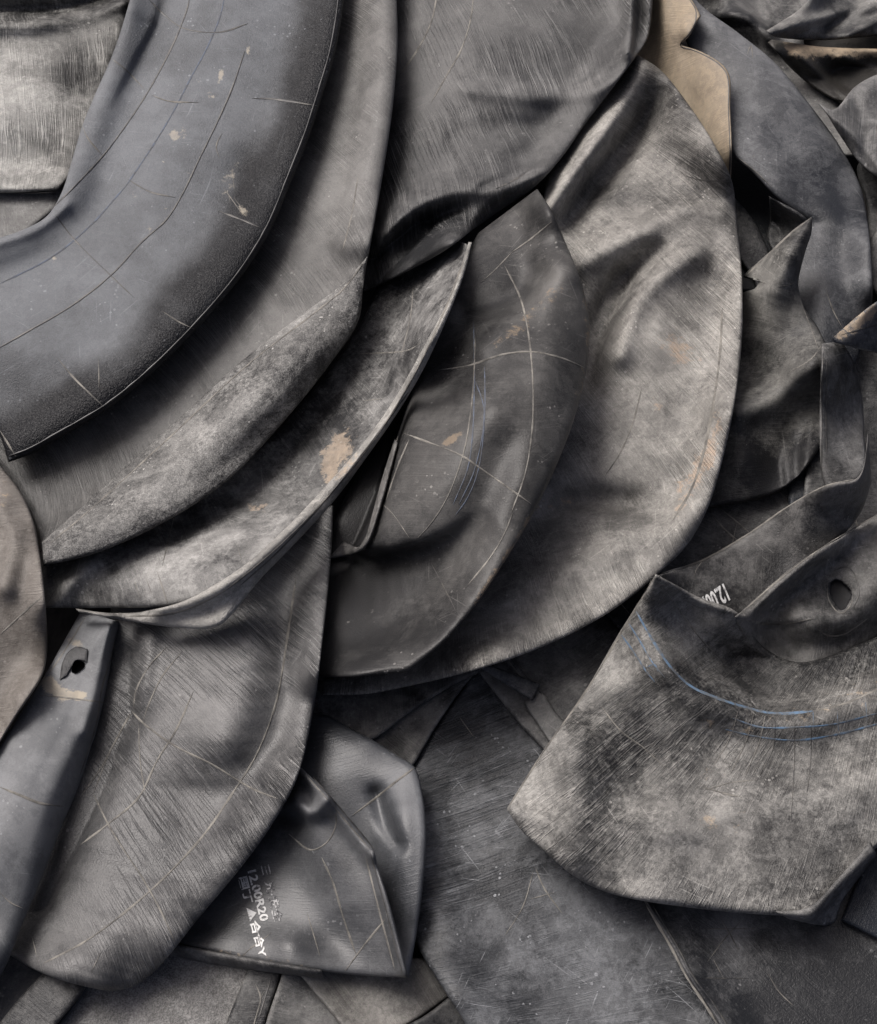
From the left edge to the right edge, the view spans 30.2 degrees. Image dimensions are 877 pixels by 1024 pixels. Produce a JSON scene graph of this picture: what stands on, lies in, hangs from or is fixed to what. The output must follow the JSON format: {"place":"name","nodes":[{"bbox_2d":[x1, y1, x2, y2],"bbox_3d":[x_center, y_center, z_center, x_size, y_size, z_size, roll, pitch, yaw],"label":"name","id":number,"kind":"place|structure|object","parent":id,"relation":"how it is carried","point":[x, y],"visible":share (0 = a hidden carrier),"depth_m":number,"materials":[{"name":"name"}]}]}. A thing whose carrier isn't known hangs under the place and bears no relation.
{"place":"outdoors","nodes":[
{"label":"outdoors","id":0,"kind":"place"},
{"bbox_2d":[0,36,876,1017],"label":"ground","id":1,"kind":"structure","parent":0,"point":[60,622],"depth_m":3.29,"materials":[{"name":"black rubber"}]},
{"bbox_2d":[0,466,47,740],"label":"tube","id":2,"kind":"object","parent":1,"relation":"on","point":[23,638],"visible":1,"depth_m":2.89,"materials":[{"name":"black rubber"}]},
{"bbox_2d":[0,183,64,236],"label":"tube","id":3,"kind":"object","parent":1,"relation":"on","point":[19,212],"visible":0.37,"depth_m":3.40,"materials":[{"name":"rubber"}]},
{"bbox_2d":[0,955,88,1023],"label":"rubber strap","id":4,"kind":"object","parent":1,"relation":"on","point":[18,979],"visible":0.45,"depth_m":2.68,"materials":[{"name":"black rubber"}]},
{"bbox_2d":[0,974,85,1023],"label":"rubber strap","id":5,"kind":"object","parent":4,"relation":"on","point":[44,999],"visible":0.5,"depth_m":2.64,"materials":[{"name":"grey rubber"}]},
{"bbox_2d":[0,0,129,193],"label":"tube","id":6,"kind":"object","parent":1,"relation":"on","point":[55,56],"visible":0.88,"depth_m":3.52,"materials":[{"name":"rubber"}]},
{"bbox_2d":[0,505,332,991],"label":"tube","id":7,"kind":"object","parent":1,"relation":"on","point":[149,773],"visible":0.9,"depth_m":2.77,"materials":[{"name":"rubber"}]},
{"bbox_2d":[0,0,343,461],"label":"tube","id":8,"kind":"object","parent":1,"relation":"on","point":[126,261],"visible":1,"depth_m":3.31,"materials":[{"name":"grey rubber"}]},
{"bbox_2d":[0,0,397,565],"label":"tube","id":9,"kind":"object","parent":1,"relation":"on","point":[209,405],"visible":0.88,"depth_m":3.18,"materials":[{"name":"grey rubber"}]},
{"bbox_2d":[64,956,419,1023],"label":"rubber sheet","id":10,"kind":"object","parent":1,"relation":"on","point":[173,990],"visible":0.33,"depth_m":2.67,"materials":[{"name":"grey rubber"}]},
{"bbox_2d":[226,970,281,1023],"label":"rubber strap","id":11,"kind":"object","parent":10,"relation":"on","point":[252,1004],"visible":0.65,"depth_m":2.66,"materials":[{"name":"grey rubber"}]},
{"bbox_2d":[266,974,339,1023],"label":"rubber sheet","id":12,"kind":"object","parent":10,"relation":"on","point":[296,1000],"visible":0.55,"depth_m":2.65,"materials":[{"name":"grey rubber"}]},
{"bbox_2d":[40,241,471,628],"bbox_3d":[-0.273,-0.202,3.010,0.422,0.368,1.114,36,68,17],"label":"tube","id":13,"kind":"object","parent":1,"relation":"on","point":[211,560],"visible":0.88,"depth_m":3.01,"materials":[{"name":"rubber"}]},
{"bbox_2d":[169,713,425,978],"bbox_3d":[-0.184,0.591,2.683,0.418,0.197,0.491,29,66,14],"label":"tube","id":14,"kind":"object","parent":1,"relation":"on","point":[328,876],"visible":0.81,"depth_m":2.69,"materials":[{"name":"grey rubber"}]},
{"bbox_2d":[301,958,447,1023],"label":"rubber sheet","id":15,"kind":"object","parent":1,"relation":"on","point":[419,992],"visible":0.64,"depth_m":2.66,"materials":[{"name":"grey rubber"}]},
{"bbox_2d":[313,660,506,738],"bbox_3d":[-0.056,0.318,2.897,0.379,0.076,0.166,-4,62,-2],"label":"rubber strap","id":16,"kind":"object","parent":1,"relation":"on","point":[373,715],"visible":0.29,"depth_m":2.90,"materials":[{"name":"black rubber"}]},
{"bbox_2d":[372,676,471,764],"bbox_3d":[-0.031,0.351,2.890,0.099,0.056,0.285,32,67,16],"label":"rubber scrap","id":17,"kind":"object","parent":16,"relation":"on","point":[406,737],"visible":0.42,"depth_m":2.88,"materials":[{"name":"black rubber"}]},
{"bbox_2d":[410,997,464,1023],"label":"rubber strap","id":18,"kind":"object","parent":1,"relation":"on","point":[445,1012],"visible":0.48,"depth_m":2.65,"materials":[{"name":"grey rubber"}]},
{"bbox_2d":[318,189,589,676],"bbox_3d":[0.055,-0.154,3.018,0.389,0.310,1.107,20,64,10],"label":"tube","id":19,"kind":"object","parent":1,"relation":"on","point":[445,490],"visible":0.92,"depth_m":2.91,"materials":[{"name":"rubber"}]},
{"bbox_2d":[363,0,652,290],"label":"tube","id":20,"kind":"object","parent":1,"relation":"on","point":[496,103],"visible":0.88,"depth_m":3.44,"materials":[{"name":"rubber"}]},
{"bbox_2d":[317,54,742,694],"bbox_3d":[0.329,-0.293,3.148,0.552,0.210,1.640,19,64,10],"label":"tube","id":21,"kind":"object","parent":1,"relation":"on","point":[639,194],"visible":0.77,"depth_m":3.12,"materials":[{"name":"rubber"}]},
{"bbox_2d":[480,615,619,749],"bbox_3d":[0.323,0.276,2.938,0.428,0.043,0.352,-34,67,-16],"label":"rubber sheet","id":22,"kind":"object","parent":1,"relation":"on","point":[562,671],"visible":0.16,"depth_m":2.91,"materials":[{"name":"black rubber"}]},
{"bbox_2d":[481,665,540,699],"bbox_3d":[0.127,0.290,2.869,0.108,0.035,0.035,27,65,13],"label":"rubber strap","id":23,"kind":"object","parent":22,"relation":"on","point":[526,687],"visible":0.83,"depth_m":2.87,"materials":[{"name":"black rubber"}]},
{"bbox_2d":[504,657,563,740],"bbox_3d":[0.179,0.337,2.873,0.056,0.016,0.222,-29,66,-15],"label":"rubber strap","id":24,"kind":"object","parent":22,"relation":"on","point":[545,716],"visible":0.66,"depth_m":2.86,"materials":[{"name":"grey rubber"}]},
{"bbox_2d":[413,673,718,1023],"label":"tube","id":25,"kind":"object","parent":1,"relation":"on","point":[516,925],"visible":0.56,"depth_m":2.71,"materials":[{"name":"rubber"}]},
{"bbox_2d":[507,514,876,924],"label":"tube","id":26,"kind":"object","parent":1,"relation":"on","point":[698,753],"visible":1,"depth_m":2.75,"materials":[{"name":"rubber"}]},
{"bbox_2d":[606,486,788,630],"bbox_3d":[0.518,0.059,3.049,0.176,0.051,0.578,35,67,17],"label":"rubber sheet","id":27,"kind":"object","parent":1,"relation":"on","point":[720,528],"visible":0.26,"depth_m":3.08,"materials":[{"name":"black rubber"}]},
{"bbox_2d":[650,342,870,612],"bbox_3d":[0.644,-0.021,2.966,0.223,0.222,0.655,33,67,16],"label":"twisted strap","id":28,"kind":"object","parent":27,"relation":"on","point":[739,575],"visible":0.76,"depth_m":2.97,"materials":[{"name":"rubber"}]},
{"bbox_2d":[731,153,781,292],"bbox_3d":[0.680,-0.631,3.437,0.128,0.012,0.407,0,62,0],"label":"rubber sheet","id":29,"kind":"object","parent":1,"relation":"on","point":[752,193],"visible":0.35,"depth_m":3.45,"materials":[{"name":"black rubber"}]},
{"bbox_2d":[735,199,768,286],"bbox_3d":[0.645,-0.561,3.382,0.068,0.012,0.246,-15,63,-8],"label":"rubber strap","id":30,"kind":"object","parent":29,"relation":"on","point":[753,248],"visible":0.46,"depth_m":3.38,"materials":[{"name":"black rubber"}]},
{"bbox_2d":[768,196,806,248],"bbox_3d":[0.704,-0.594,3.345,0.062,0.120,0.096,-34,67,-17],"label":"rubber strap","id":31,"kind":"object","parent":29,"relation":"on","point":[785,220],"visible":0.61,"depth_m":3.37,"materials":[{"name":"black rubber"}]},
{"bbox_2d":[644,881,876,1023],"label":"tube","id":32,"kind":"object","parent":1,"relation":"on","point":[740,968],"visible":0.41,"depth_m":2.68,"materials":[{"name":"rubber"}]},
{"bbox_2d":[841,848,876,938],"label":"tube","id":33,"kind":"object","parent":32,"relation":"on","point":[860,913],"visible":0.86,"depth_m":2.72,"materials":[{"name":"black rubber"}]},
{"bbox_2d":[708,217,824,507],"bbox_3d":[0.661,-0.271,3.119,0.222,0.222,0.595,13,63,7],"label":"tube","id":34,"kind":"object","parent":1,"relation":"on","point":[773,444],"visible":0.85,"depth_m":3.12,"materials":[{"name":"rubber"}]},
{"bbox_2d":[697,0,854,157],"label":"rubber sheet","id":35,"kind":"object","parent":1,"relation":"on","point":[752,21],"visible":0.32,"depth_m":3.62,"materials":[{"name":"black rubber"}]},
{"bbox_2d":[686,0,872,365],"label":"tube","id":36,"kind":"object","parent":1,"relation":"on","point":[787,150],"visible":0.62,"depth_m":3.33,"materials":[{"name":"grey rubber"}]},
{"bbox_2d":[638,0,731,176],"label":"rubber scrap","id":37,"kind":"object","parent":36,"relation":"on","point":[700,81],"visible":0.65,"depth_m":3.47,"materials":[{"name":"beige rubber"}]},
{"bbox_2d":[767,0,876,39],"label":"tube","id":38,"kind":"object","parent":1,"relation":"on","point":[825,19],"visible":1,"depth_m":3.60,"materials":[{"name":"grey rubber"}]},
{"bbox_2d":[768,40,876,101],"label":"tube","id":39,"kind":"object","parent":1,"relation":"on","point":[838,74],"visible":0.89,"depth_m":3.57,"materials":[{"name":"black rubber"}]},
{"bbox_2d":[803,291,876,536],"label":"rubber sheet","id":40,"kind":"object","parent":1,"relation":"on","point":[866,365],"visible":0.09,"depth_m":3.17,"materials":[{"name":"black rubber"}]},
{"bbox_2d":[832,302,876,352],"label":"tube","id":41,"kind":"object","parent":40,"relation":"on","point":[859,331],"visible":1,"depth_m":3.08,"materials":[{"name":"beige rubber"}]},
{"bbox_2d":[857,163,876,239],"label":"tube","id":42,"kind":"object","parent":1,"relation":"on","point":[867,180],"visible":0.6,"depth_m":3.45,"materials":[{"name":"rubber"}]},
{"bbox_2d":[817,75,876,176],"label":"tube","id":43,"kind":"object","parent":42,"relation":"on","point":[853,117],"visible":1,"depth_m":3.38,"materials":[{"name":"black rubber"}]},
{"bbox_2d":[870,230,876,295],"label":"tube","id":44,"kind":"object","parent":42,"relation":"on","point":[873,241],"visible":0.69,"depth_m":3.30,"materials":[{"name":"rubber"}]}
]}

